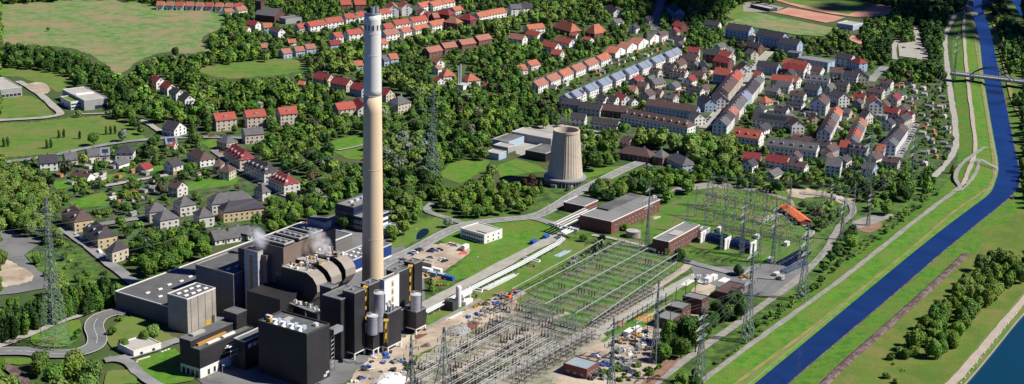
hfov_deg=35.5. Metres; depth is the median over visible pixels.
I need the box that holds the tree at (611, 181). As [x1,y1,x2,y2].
[602,178,613,184]
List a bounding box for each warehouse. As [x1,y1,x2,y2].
[0,77,21,97]
[62,86,106,110]
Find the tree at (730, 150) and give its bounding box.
[717,142,736,159]
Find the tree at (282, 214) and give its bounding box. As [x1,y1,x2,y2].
[279,212,285,221]
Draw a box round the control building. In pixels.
[179,306,252,378]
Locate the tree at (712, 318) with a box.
[705,314,717,329]
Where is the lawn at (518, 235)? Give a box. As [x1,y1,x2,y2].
[441,220,555,280]
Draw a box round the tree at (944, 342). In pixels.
[939,339,948,351]
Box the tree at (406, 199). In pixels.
[399,192,412,207]
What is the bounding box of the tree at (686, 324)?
[678,315,696,337]
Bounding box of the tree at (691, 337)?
[686,326,704,351]
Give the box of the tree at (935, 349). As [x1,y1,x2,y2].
[928,338,941,358]
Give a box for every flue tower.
[320,282,338,320]
[322,285,352,359]
[342,285,364,359]
[361,277,379,322]
[379,272,398,310]
[386,264,408,331]
[404,257,422,295]
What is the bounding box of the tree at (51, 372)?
[43,363,64,381]
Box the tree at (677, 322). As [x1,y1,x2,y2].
[673,320,682,336]
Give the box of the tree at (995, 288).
[986,283,1000,295]
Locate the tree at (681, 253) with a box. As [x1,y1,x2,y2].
[673,248,685,261]
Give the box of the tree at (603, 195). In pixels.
[599,188,609,200]
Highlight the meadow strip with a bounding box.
[816,0,1023,383]
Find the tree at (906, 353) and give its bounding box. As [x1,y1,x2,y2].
[900,348,911,359]
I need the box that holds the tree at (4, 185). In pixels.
[0,184,12,189]
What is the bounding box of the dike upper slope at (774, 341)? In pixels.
[704,0,992,383]
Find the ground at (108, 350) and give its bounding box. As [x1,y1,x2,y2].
[0,0,965,383]
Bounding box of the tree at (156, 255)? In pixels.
[148,252,160,267]
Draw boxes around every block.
[167,282,215,333]
[195,251,243,314]
[295,299,319,319]
[335,193,362,229]
[354,210,388,231]
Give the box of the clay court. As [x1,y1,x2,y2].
[849,35,861,43]
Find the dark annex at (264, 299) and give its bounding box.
[247,282,300,328]
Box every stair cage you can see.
[363,285,367,321]
[383,319,388,343]
[408,264,412,302]
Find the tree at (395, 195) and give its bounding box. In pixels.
[390,188,403,203]
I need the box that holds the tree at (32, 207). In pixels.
[22,203,37,212]
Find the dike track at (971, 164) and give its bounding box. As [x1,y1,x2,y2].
[961,0,977,183]
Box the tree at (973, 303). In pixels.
[963,298,981,312]
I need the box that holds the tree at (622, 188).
[615,184,626,197]
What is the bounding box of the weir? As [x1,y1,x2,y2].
[965,0,992,13]
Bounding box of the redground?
[856,222,882,232]
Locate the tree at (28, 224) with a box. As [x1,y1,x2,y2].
[22,219,36,236]
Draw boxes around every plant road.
[383,161,645,267]
[423,202,463,223]
[528,216,567,228]
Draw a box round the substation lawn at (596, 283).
[516,236,683,330]
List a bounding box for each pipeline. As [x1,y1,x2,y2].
[426,237,565,318]
[466,286,482,292]
[523,256,540,262]
[548,208,587,237]
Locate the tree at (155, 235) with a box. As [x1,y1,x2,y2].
[148,232,160,238]
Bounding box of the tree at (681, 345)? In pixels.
[672,337,690,358]
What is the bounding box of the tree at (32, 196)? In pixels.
[27,194,39,199]
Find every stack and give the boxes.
[447,311,464,318]
[482,276,509,289]
[496,273,518,284]
[554,250,571,256]
[636,313,654,321]
[679,279,694,285]
[718,277,729,282]
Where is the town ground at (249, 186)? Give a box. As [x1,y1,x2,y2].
[6,129,303,278]
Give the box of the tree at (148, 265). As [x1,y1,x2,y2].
[141,259,156,276]
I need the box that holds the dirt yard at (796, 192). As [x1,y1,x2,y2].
[786,188,854,205]
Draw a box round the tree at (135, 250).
[133,242,140,253]
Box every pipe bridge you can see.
[225,343,238,356]
[289,299,319,319]
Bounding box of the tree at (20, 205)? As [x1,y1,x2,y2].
[13,203,23,209]
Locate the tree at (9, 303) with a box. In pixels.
[6,298,19,306]
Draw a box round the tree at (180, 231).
[175,228,187,237]
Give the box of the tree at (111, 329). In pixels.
[107,326,116,333]
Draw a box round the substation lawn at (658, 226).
[641,188,823,262]
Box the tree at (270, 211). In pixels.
[266,208,279,215]
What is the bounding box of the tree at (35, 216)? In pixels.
[30,212,46,226]
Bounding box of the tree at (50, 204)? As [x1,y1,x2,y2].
[38,201,55,213]
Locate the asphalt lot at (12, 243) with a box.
[0,227,47,294]
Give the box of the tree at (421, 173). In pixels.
[416,168,428,181]
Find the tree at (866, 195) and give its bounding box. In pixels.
[861,187,875,201]
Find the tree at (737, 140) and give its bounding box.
[727,133,739,143]
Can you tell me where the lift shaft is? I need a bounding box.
[261,253,270,283]
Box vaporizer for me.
[444,298,457,311]
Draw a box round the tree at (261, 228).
[257,223,266,235]
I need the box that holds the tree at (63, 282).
[48,272,69,290]
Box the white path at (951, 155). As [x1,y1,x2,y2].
[932,13,958,176]
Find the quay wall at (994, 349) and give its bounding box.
[965,313,1023,383]
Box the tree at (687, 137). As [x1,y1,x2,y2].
[681,132,698,146]
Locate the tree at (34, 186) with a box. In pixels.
[26,181,39,192]
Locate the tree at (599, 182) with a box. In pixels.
[595,177,607,186]
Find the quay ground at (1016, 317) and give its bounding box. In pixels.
[944,0,1023,383]
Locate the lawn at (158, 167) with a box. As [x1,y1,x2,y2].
[153,165,163,170]
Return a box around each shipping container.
[422,261,433,266]
[422,267,432,271]
[426,270,436,276]
[431,266,442,272]
[436,272,445,277]
[443,274,454,280]
[461,243,468,248]
[530,239,536,243]
[542,233,549,238]
[551,183,557,188]
[623,327,634,335]
[632,325,641,332]
[704,276,712,282]
[709,273,717,280]
[773,271,779,276]
[777,274,784,280]
[783,240,789,246]
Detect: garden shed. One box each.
[57,172,63,177]
[67,180,74,184]
[84,164,92,168]
[98,174,105,179]
[107,195,116,200]
[109,164,116,168]
[115,173,121,177]
[128,210,136,216]
[139,187,147,192]
[141,170,149,175]
[149,186,155,191]
[945,145,952,149]
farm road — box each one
[0,81,63,120]
[138,118,161,130]
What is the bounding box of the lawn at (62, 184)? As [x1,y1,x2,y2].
[54,180,71,189]
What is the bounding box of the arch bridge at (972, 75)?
[950,66,1023,88]
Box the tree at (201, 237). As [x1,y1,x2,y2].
[195,234,210,244]
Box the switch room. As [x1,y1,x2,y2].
[233,327,258,369]
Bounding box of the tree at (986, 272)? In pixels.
[980,266,993,278]
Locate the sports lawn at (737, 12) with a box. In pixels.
[726,1,756,19]
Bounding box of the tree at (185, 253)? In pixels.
[177,246,192,262]
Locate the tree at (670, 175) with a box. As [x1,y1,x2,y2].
[664,172,674,180]
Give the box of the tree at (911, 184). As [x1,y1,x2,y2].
[902,180,915,192]
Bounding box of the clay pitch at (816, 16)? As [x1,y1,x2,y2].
[775,8,844,22]
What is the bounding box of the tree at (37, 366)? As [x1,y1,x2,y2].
[29,358,46,376]
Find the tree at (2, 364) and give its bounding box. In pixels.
[0,357,5,370]
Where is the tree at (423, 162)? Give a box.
[421,155,434,168]
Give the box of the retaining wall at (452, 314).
[424,298,480,330]
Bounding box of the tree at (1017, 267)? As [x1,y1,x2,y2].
[1008,263,1021,276]
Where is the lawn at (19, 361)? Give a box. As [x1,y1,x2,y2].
[4,358,31,364]
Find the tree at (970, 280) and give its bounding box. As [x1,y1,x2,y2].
[965,275,975,283]
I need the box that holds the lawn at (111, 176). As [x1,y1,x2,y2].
[106,172,126,179]
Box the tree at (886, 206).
[880,199,892,214]
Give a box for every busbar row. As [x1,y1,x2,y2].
[511,239,602,300]
[511,240,620,308]
[515,329,593,381]
[544,248,647,313]
[576,253,677,312]
[591,261,676,332]
[617,292,665,329]
[634,303,671,350]
[654,276,695,320]
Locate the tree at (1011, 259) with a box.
[1005,255,1019,266]
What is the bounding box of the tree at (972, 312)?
[965,305,977,319]
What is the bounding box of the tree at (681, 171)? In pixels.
[674,168,686,183]
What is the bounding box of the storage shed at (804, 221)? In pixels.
[779,203,811,225]
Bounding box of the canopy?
[383,222,400,236]
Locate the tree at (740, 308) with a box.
[736,299,746,319]
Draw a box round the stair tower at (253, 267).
[244,247,262,313]
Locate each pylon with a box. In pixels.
[27,196,70,350]
[403,335,418,383]
[420,87,446,182]
[434,327,451,383]
[604,318,621,383]
[643,182,655,246]
[649,280,665,363]
[693,308,709,379]
[740,200,749,255]
[740,244,760,342]
[770,203,780,263]
[796,224,812,299]
[830,184,834,200]
[838,194,847,240]
[863,130,878,185]
[866,191,872,225]
[910,133,918,181]
[952,32,960,81]
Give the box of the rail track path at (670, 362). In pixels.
[641,355,679,383]
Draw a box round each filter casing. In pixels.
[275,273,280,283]
[281,261,326,302]
[296,253,341,284]
[315,246,355,287]
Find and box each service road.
[655,192,856,383]
[680,259,783,279]
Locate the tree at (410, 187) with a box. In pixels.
[403,185,414,191]
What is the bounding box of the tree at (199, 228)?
[195,226,208,235]
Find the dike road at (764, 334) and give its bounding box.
[702,184,963,382]
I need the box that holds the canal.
[966,0,1023,383]
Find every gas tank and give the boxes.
[456,285,461,306]
[461,288,472,305]
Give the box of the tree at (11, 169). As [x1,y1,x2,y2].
[4,166,18,173]
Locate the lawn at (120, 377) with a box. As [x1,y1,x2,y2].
[104,370,139,383]
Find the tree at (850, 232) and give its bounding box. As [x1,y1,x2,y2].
[844,229,857,235]
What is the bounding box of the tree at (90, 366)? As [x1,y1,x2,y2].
[78,358,102,376]
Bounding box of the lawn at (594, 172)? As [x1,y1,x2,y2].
[583,166,621,177]
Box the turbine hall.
[115,222,351,323]
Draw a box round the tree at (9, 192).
[0,187,14,200]
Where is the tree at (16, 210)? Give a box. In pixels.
[13,207,21,213]
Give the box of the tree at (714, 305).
[710,299,722,310]
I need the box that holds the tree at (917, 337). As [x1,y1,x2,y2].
[909,328,924,347]
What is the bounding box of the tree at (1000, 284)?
[991,281,1003,293]
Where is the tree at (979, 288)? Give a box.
[975,284,983,293]
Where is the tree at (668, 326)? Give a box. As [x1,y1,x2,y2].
[660,319,678,338]
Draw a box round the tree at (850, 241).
[844,234,858,249]
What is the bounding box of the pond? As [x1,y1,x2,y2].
[416,228,428,238]
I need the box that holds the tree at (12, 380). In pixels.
[5,374,20,383]
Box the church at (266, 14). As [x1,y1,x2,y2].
[255,0,283,22]
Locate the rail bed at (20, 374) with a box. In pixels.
[5,362,31,383]
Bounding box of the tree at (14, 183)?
[8,178,20,194]
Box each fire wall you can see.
[699,229,707,242]
[723,236,731,249]
[749,239,756,253]
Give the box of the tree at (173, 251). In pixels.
[168,247,177,255]
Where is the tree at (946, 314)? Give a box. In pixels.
[939,309,950,321]
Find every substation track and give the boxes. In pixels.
[435,312,569,383]
[483,333,580,383]
[558,264,691,350]
[591,234,651,248]
[758,213,814,238]
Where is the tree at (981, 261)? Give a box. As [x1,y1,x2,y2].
[974,253,989,268]
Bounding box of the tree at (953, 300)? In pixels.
[947,295,957,310]
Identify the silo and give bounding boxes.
[367,312,378,335]
[374,289,384,331]
[386,302,390,311]
[388,300,393,310]
[410,291,421,311]
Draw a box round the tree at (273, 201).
[267,198,278,208]
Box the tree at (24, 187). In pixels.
[16,184,29,193]
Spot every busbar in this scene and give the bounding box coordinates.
[414,323,514,378]
[414,373,436,383]
[419,320,508,375]
[445,332,528,383]
[450,335,538,383]
[463,337,547,383]
[478,340,556,383]
[485,321,507,335]
[492,317,578,346]
[500,313,588,339]
[507,309,590,332]
[514,305,577,327]
[521,302,546,310]
[523,303,590,321]
[526,298,596,316]
[534,293,605,318]
[534,312,582,326]
[541,289,613,312]
[547,285,619,304]
[548,337,567,345]
[553,280,628,302]
[561,276,635,294]
[567,272,640,289]
[574,268,649,286]
[583,264,655,286]
[588,260,662,280]
[595,257,667,275]
[600,253,674,271]
[607,249,680,270]
[613,245,670,262]
[619,242,655,256]
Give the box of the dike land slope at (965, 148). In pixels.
[700,0,973,377]
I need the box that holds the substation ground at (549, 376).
[402,310,606,383]
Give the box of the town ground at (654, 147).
[224,0,952,179]
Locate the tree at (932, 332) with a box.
[928,328,940,337]
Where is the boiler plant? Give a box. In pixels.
[456,64,469,89]
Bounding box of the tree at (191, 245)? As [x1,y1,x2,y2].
[183,241,196,257]
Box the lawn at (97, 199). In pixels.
[69,192,109,207]
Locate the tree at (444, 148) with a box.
[440,146,449,153]
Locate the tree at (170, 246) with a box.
[166,243,176,250]
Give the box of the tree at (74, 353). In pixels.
[64,348,84,361]
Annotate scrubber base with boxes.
[365,332,381,355]
[382,306,400,352]
[401,303,409,329]
[402,306,425,334]
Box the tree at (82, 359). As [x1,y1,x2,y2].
[76,357,87,364]
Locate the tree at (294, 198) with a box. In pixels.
[289,195,301,203]
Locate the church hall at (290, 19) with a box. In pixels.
[279,15,301,23]
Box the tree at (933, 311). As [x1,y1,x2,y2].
[928,304,940,319]
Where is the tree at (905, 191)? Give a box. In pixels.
[898,184,911,201]
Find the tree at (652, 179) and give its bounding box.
[649,176,656,183]
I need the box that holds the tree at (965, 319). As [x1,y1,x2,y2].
[956,312,971,328]
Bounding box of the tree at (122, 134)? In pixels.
[117,129,127,140]
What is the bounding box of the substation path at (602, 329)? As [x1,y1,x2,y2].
[588,273,694,338]
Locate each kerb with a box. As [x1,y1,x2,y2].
[0,308,122,357]
[384,161,646,268]
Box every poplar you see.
[0,318,7,342]
[3,319,9,339]
[5,308,12,338]
[9,316,18,338]
[12,304,17,312]
[14,312,21,335]
[20,312,29,334]
[24,302,28,311]
[26,310,31,329]
[28,305,35,329]
[33,312,39,329]
[36,299,43,326]
[41,299,47,324]
[48,304,52,323]
[51,301,58,325]
[57,302,62,320]
[58,294,67,319]
[64,297,70,317]
[68,284,73,294]
[68,295,73,316]
[72,288,77,306]
[72,298,76,314]
[75,297,80,313]
[76,281,81,290]
[77,289,84,311]
[81,279,85,291]
[81,298,88,315]
[84,283,89,293]
[84,288,93,313]
[88,282,93,293]
[91,284,98,292]
[91,293,95,311]
[93,288,100,311]
[98,292,103,310]
[100,276,106,286]
[100,284,106,306]
[104,274,110,286]
[105,288,110,306]
[108,282,114,304]
[141,241,149,255]
[148,236,155,251]
[150,253,157,274]
[154,238,162,254]
[159,234,167,254]
[166,231,173,244]
[202,227,207,234]
[251,221,257,238]
[324,77,327,86]
[423,75,427,84]
[427,76,432,84]
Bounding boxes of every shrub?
[70,175,77,180]
[70,334,77,339]
[74,328,81,333]
[84,189,93,193]
[88,179,96,184]
[93,209,106,215]
[119,166,127,171]
[133,221,143,227]
[160,193,168,200]
[192,191,200,200]
[196,175,202,180]
[613,366,622,371]
[615,376,622,381]
[632,362,641,367]
[633,370,640,376]
[644,370,654,375]
[841,168,852,175]
[850,153,857,160]
[884,165,892,169]
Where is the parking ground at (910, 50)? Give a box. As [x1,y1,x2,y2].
[898,41,927,58]
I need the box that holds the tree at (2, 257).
[0,249,7,265]
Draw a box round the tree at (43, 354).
[30,350,49,366]
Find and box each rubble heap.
[373,372,409,383]
[414,333,426,338]
[420,343,430,347]
[443,322,472,335]
[467,322,478,330]
[491,304,510,313]
[610,320,623,326]
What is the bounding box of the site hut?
[117,336,160,357]
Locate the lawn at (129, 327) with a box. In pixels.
[107,316,174,352]
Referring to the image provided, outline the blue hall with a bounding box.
[344,242,391,271]
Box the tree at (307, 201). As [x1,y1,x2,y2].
[302,196,313,207]
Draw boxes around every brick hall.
[563,196,597,213]
[563,356,598,378]
[580,193,659,233]
[652,222,699,254]
[655,310,682,326]
[666,299,690,316]
[682,291,708,314]
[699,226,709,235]
[714,281,744,298]
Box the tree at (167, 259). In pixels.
[159,251,175,270]
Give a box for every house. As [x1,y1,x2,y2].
[38,153,57,170]
[60,203,93,232]
[62,151,77,164]
[70,169,94,180]
[82,219,116,248]
[85,147,100,160]
[100,146,109,160]
[104,239,129,262]
[110,157,129,168]
[114,143,135,159]
[136,162,153,172]
[144,200,164,222]
[149,75,165,88]
[152,208,179,229]
[156,1,165,9]
[159,81,176,95]
[161,120,186,135]
[163,135,177,148]
[163,158,182,174]
[165,141,178,149]
[166,0,174,9]
[167,179,187,196]
[168,87,185,101]
[173,194,196,216]
[176,1,184,9]
[178,92,194,106]
[186,1,194,10]
[187,147,214,166]
[193,205,214,227]
[195,1,204,10]
[205,1,214,10]
[207,189,251,213]
[209,225,252,245]
[211,111,236,131]
[213,157,224,174]
[215,2,223,10]
[217,134,237,150]
[217,197,265,222]
[218,162,236,179]
[221,7,233,14]
[223,143,255,168]
[225,2,233,8]
[233,6,247,12]
[235,2,243,6]
[241,126,264,143]
[243,108,266,127]
[243,156,279,182]
[246,19,260,30]
[253,183,270,200]
[254,215,335,282]
[258,310,329,383]
[260,43,267,48]
[261,22,271,32]
[268,26,285,37]
[268,169,299,193]
[275,105,297,124]
[278,47,292,58]
[287,38,296,45]
[292,45,304,56]
[294,22,306,31]
[298,80,305,86]
[303,43,316,53]
[305,19,326,31]
[313,71,333,86]
[324,16,343,28]
[327,39,341,48]
[329,31,343,42]
[330,76,352,91]
[332,100,355,115]
[339,0,351,9]
[342,12,355,23]
[344,28,362,40]
[349,82,363,96]
[352,59,363,70]
[353,0,365,9]
[353,97,362,116]
[354,11,363,21]
[379,7,392,18]
[381,22,394,31]
[381,28,399,40]
[381,38,388,49]
[381,54,388,65]
[382,87,394,101]
[386,1,398,17]
[387,52,398,63]
[387,94,410,113]
[390,18,410,29]
[398,0,412,15]
[398,26,411,37]
[408,15,428,26]
[410,23,429,34]
[414,0,429,10]
[416,8,427,15]
[421,11,430,20]
[422,45,442,58]
[427,18,444,30]
[428,0,443,10]
[431,12,439,20]
[431,64,441,74]
[432,57,444,67]
[433,76,444,84]
[436,7,455,19]
[438,68,455,81]
[440,41,457,53]
[441,0,454,7]
[444,16,462,29]
[450,5,463,14]
[456,37,475,50]
[458,13,477,26]
[461,72,479,85]
[472,11,488,21]
[473,33,492,45]
[485,7,506,18]
[508,3,522,15]
[508,32,527,44]
[518,63,527,74]
[521,2,532,12]
[523,22,544,32]
[524,59,540,70]
[525,29,543,40]
[528,77,548,92]
[542,40,561,51]
[544,72,561,87]
[549,84,556,91]
[550,48,564,59]
[553,19,580,35]
[555,36,575,48]
[557,67,573,80]
[559,91,573,104]
[560,97,581,111]
[569,31,579,38]
[569,62,586,77]
[569,89,582,99]
[570,111,587,125]
[578,101,602,116]
[579,89,586,101]
[582,36,593,42]
[582,57,598,71]
[582,83,595,98]
[585,23,605,38]
[590,116,620,129]
[591,81,599,93]
[595,52,611,66]
[595,94,608,103]
[596,78,609,92]
[601,103,628,118]
[603,5,621,16]
[604,75,613,88]
[605,45,625,58]
[607,94,619,104]
[608,72,622,87]
[610,18,624,24]
[614,91,630,104]
[617,41,636,53]
[617,144,654,162]
[618,69,626,80]
[619,135,635,148]
[620,109,695,135]
[622,67,635,81]
[627,96,638,105]
[628,74,643,85]
[629,24,639,33]
[629,36,648,49]
[629,84,638,95]
[631,64,639,74]
[636,61,649,75]
[636,80,649,91]
[639,88,655,100]
[640,32,659,44]
[643,15,653,24]
[644,74,655,81]
[645,58,653,69]
[645,99,700,118]
[648,77,666,88]
[649,55,662,68]
[649,67,662,77]
[652,88,663,97]
[652,148,669,165]
[656,30,667,41]
[658,53,666,64]
[661,92,679,102]
[662,62,676,73]
[663,50,675,62]
[665,151,695,170]
[667,3,683,16]
[667,81,681,90]
[669,27,679,36]
[669,34,685,41]
[669,67,688,78]
[671,47,681,58]
[672,13,683,21]
[672,20,688,32]
[672,58,686,68]
[674,40,684,47]
[680,53,700,65]
[683,74,697,85]
[685,85,705,96]
[687,46,700,57]
[688,110,705,125]
[690,60,698,70]
[691,70,706,80]
[697,94,716,111]
[699,60,709,73]
[700,84,710,91]
[703,19,721,29]
[703,48,719,62]
[711,90,728,108]
[712,55,733,69]
[712,115,730,135]
[713,42,726,49]
[713,66,732,83]
[714,81,733,101]
[717,109,734,130]
[719,49,735,63]
[720,75,738,95]
[721,104,739,125]
[724,47,734,52]
[724,69,743,90]
[725,22,754,40]
[726,99,743,119]
[731,94,747,113]
[733,64,747,75]
[733,126,764,146]
[735,89,751,103]
[739,61,751,72]
[739,84,755,103]
[741,158,758,172]
[742,151,761,163]
[743,40,764,53]
[743,79,760,98]
[744,48,758,59]
[747,34,756,41]
[747,74,764,93]
[752,70,764,80]
[752,111,793,128]
[753,103,767,112]
[755,29,788,48]
[755,122,771,136]
[756,60,781,74]
[756,95,773,105]
[764,85,781,97]
[765,153,789,169]
[766,137,819,159]
[767,167,783,181]
[770,73,794,85]
[773,105,789,114]
[775,80,793,93]
[778,37,802,52]
[782,58,795,66]
[782,62,796,74]
[783,68,797,75]
[784,132,800,139]
[785,98,805,110]
[786,159,808,173]
[787,50,801,58]
[787,63,807,78]
[787,117,804,133]
[788,150,802,160]
[789,59,811,73]
[789,90,806,101]
[790,75,802,88]
[791,134,811,141]
[797,55,834,71]
[803,83,822,96]
[804,110,817,114]
[806,73,830,86]
[807,112,820,122]
[809,93,830,115]
[810,65,825,75]
[810,138,831,151]
[817,123,833,140]
[820,117,836,135]
[820,152,834,161]
[821,142,839,156]
[822,82,835,94]
[823,111,839,128]
[825,157,842,176]
[827,106,842,121]
[828,89,849,106]
[829,66,842,79]
[835,52,855,67]
[835,80,850,92]
[837,20,862,29]
[839,107,852,118]
[839,139,850,154]
[840,154,851,167]
[842,70,859,84]
[844,132,860,142]
[846,127,862,142]
[848,142,869,157]
[849,57,867,71]
[849,122,864,138]
[851,98,864,108]
[851,117,867,133]
[853,92,866,101]
[854,68,868,84]
[858,109,873,124]
[861,160,878,176]
[865,94,882,114]
[865,151,883,162]
[866,86,885,99]
[875,84,889,95]
[875,113,887,121]
[875,143,886,155]
[879,78,893,87]
[881,117,895,130]
[881,135,899,155]
[881,156,900,168]
[882,99,890,108]
[883,106,900,119]
[884,131,901,150]
[887,93,901,106]
[888,127,905,145]
[889,90,904,99]
[891,122,908,141]
[895,112,912,125]
[898,103,910,110]
[899,110,915,122]
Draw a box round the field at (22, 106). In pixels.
[0,96,51,118]
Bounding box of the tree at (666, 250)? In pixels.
[663,248,669,254]
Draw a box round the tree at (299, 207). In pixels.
[291,201,303,213]
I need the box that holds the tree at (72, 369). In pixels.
[61,358,83,381]
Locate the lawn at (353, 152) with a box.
[330,134,362,159]
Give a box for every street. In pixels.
[7,136,241,162]
[54,226,139,284]
[62,208,208,232]
[105,174,168,186]
[211,150,285,195]
[650,0,665,30]
[700,51,772,127]
[869,66,888,81]
[888,123,918,157]
[892,39,899,58]
[913,25,922,58]
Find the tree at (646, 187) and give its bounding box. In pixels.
[641,180,651,194]
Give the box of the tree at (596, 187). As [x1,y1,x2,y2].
[588,182,601,197]
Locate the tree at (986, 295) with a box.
[979,288,993,305]
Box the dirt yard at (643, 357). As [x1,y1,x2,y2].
[552,284,715,383]
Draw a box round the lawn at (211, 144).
[201,138,223,151]
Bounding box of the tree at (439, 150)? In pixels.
[429,142,441,155]
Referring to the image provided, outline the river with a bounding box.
[755,0,1019,383]
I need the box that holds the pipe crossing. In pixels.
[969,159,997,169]
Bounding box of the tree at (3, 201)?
[0,197,5,209]
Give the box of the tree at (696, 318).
[686,315,699,322]
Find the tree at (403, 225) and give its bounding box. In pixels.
[396,219,410,235]
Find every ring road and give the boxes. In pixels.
[0,309,128,356]
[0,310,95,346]
[104,337,178,361]
[105,356,162,383]
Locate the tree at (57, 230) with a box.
[49,227,62,239]
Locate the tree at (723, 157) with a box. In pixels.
[717,153,729,164]
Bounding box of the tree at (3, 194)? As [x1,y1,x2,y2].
[0,191,9,205]
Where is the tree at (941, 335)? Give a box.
[935,332,948,341]
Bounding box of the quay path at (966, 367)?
[945,295,1023,383]
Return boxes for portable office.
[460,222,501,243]
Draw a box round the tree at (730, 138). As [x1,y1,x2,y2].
[720,133,735,144]
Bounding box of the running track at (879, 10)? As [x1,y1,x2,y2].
[777,0,892,16]
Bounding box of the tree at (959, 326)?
[951,320,964,335]
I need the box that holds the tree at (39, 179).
[33,176,45,182]
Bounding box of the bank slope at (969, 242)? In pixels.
[790,0,1023,383]
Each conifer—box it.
[13,297,21,309]
[42,224,51,245]
[90,76,95,90]
[105,84,109,97]
[108,92,114,108]
[148,75,155,91]
[151,152,157,165]
[169,71,175,83]
[182,105,188,123]
[188,122,195,135]
[195,134,202,149]
[240,93,246,110]
[316,155,323,172]
[324,132,330,144]
[327,104,332,114]
[345,179,354,198]
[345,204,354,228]
[428,278,435,291]
[537,180,543,192]
[548,112,553,124]
[592,240,598,252]
[850,178,856,193]
[888,181,897,199]
[896,178,901,191]
[917,175,922,186]
[921,169,932,192]
[949,163,954,173]
[1000,47,1006,61]
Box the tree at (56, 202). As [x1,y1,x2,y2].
[46,195,61,213]
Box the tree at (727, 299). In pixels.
[722,293,737,306]
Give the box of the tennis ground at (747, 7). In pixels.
[743,2,783,11]
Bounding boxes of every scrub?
[25,239,120,293]
[799,184,926,224]
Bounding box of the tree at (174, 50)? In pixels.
[171,47,178,55]
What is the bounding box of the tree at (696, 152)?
[688,146,706,161]
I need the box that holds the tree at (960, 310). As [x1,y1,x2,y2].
[954,306,967,317]
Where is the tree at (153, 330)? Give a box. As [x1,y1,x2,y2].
[147,323,159,338]
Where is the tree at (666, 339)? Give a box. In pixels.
[661,333,673,349]
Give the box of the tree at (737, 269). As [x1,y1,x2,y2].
[733,264,744,274]
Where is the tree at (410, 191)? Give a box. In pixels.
[404,187,415,201]
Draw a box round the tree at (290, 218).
[284,212,296,225]
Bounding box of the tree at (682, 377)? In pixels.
[675,371,688,383]
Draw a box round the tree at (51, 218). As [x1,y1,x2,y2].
[39,206,54,221]
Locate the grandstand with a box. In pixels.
[750,3,776,11]
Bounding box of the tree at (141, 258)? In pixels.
[136,254,147,271]
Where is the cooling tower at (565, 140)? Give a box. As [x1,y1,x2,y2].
[544,126,585,188]
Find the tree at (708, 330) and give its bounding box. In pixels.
[696,319,711,336]
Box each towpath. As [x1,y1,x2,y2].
[734,0,994,383]
[990,16,1020,117]
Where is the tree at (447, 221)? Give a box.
[443,218,452,225]
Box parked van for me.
[590,352,601,358]
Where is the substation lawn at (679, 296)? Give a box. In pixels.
[601,282,698,341]
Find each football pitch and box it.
[725,13,831,35]
[783,0,875,13]
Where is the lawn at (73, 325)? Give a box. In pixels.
[30,320,80,346]
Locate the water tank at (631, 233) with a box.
[626,228,640,238]
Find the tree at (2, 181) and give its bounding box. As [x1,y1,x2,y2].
[0,179,6,185]
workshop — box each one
[487,148,506,159]
[492,133,523,145]
[493,142,515,152]
[512,127,552,144]
[525,143,550,161]
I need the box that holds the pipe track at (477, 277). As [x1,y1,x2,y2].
[422,223,580,308]
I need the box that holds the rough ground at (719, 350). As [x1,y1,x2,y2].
[389,168,952,383]
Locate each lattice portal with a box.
[686,200,762,249]
[694,186,775,237]
[705,176,788,226]
[711,173,791,206]
[719,221,801,263]
[789,178,855,220]
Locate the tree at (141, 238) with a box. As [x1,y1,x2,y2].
[135,233,147,242]
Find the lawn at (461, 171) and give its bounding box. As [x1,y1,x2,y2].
[441,159,489,183]
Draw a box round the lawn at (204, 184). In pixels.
[185,177,238,190]
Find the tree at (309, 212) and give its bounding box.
[304,207,316,217]
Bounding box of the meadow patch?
[200,58,304,78]
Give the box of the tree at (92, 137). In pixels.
[87,132,99,144]
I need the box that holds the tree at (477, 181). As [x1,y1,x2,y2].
[472,179,483,188]
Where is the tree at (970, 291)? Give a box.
[963,283,974,297]
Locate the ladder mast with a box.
[330,324,342,369]
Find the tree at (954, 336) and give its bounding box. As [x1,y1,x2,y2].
[948,331,959,348]
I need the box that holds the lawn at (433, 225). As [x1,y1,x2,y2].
[387,215,460,247]
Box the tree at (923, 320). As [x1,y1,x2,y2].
[917,314,929,329]
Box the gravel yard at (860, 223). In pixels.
[850,214,893,227]
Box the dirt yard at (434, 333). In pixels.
[347,291,527,383]
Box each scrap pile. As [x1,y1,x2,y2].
[394,357,402,361]
[616,349,623,353]
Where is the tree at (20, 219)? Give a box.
[15,214,31,232]
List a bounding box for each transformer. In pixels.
[706,230,720,242]
[714,232,727,244]
[730,235,740,247]
[736,239,750,251]
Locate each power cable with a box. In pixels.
[40,116,395,217]
[42,118,414,235]
[47,129,420,255]
[48,94,417,196]
[67,109,433,222]
[68,134,437,263]
[73,123,438,244]
[426,114,651,200]
[434,87,648,181]
[439,133,650,209]
[444,322,642,360]
[450,280,657,326]
[450,317,648,350]
[460,311,644,344]
[465,304,655,336]
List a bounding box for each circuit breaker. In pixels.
[417,361,425,370]
[460,345,467,353]
[466,342,473,350]
[469,364,477,373]
[475,331,482,339]
[496,349,504,357]
[499,335,507,342]
[527,348,535,355]
[541,329,548,337]
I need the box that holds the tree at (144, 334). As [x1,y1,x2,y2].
[138,329,148,339]
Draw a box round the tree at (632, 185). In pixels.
[626,178,638,192]
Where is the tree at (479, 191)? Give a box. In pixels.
[472,186,484,204]
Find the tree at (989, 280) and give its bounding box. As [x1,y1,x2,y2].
[985,277,997,283]
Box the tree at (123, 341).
[118,338,128,344]
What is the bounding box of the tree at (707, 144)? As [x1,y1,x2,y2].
[701,140,717,149]
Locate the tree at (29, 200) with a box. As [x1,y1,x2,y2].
[23,197,36,205]
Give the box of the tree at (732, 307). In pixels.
[725,304,735,319]
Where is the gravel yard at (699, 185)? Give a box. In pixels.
[658,181,795,206]

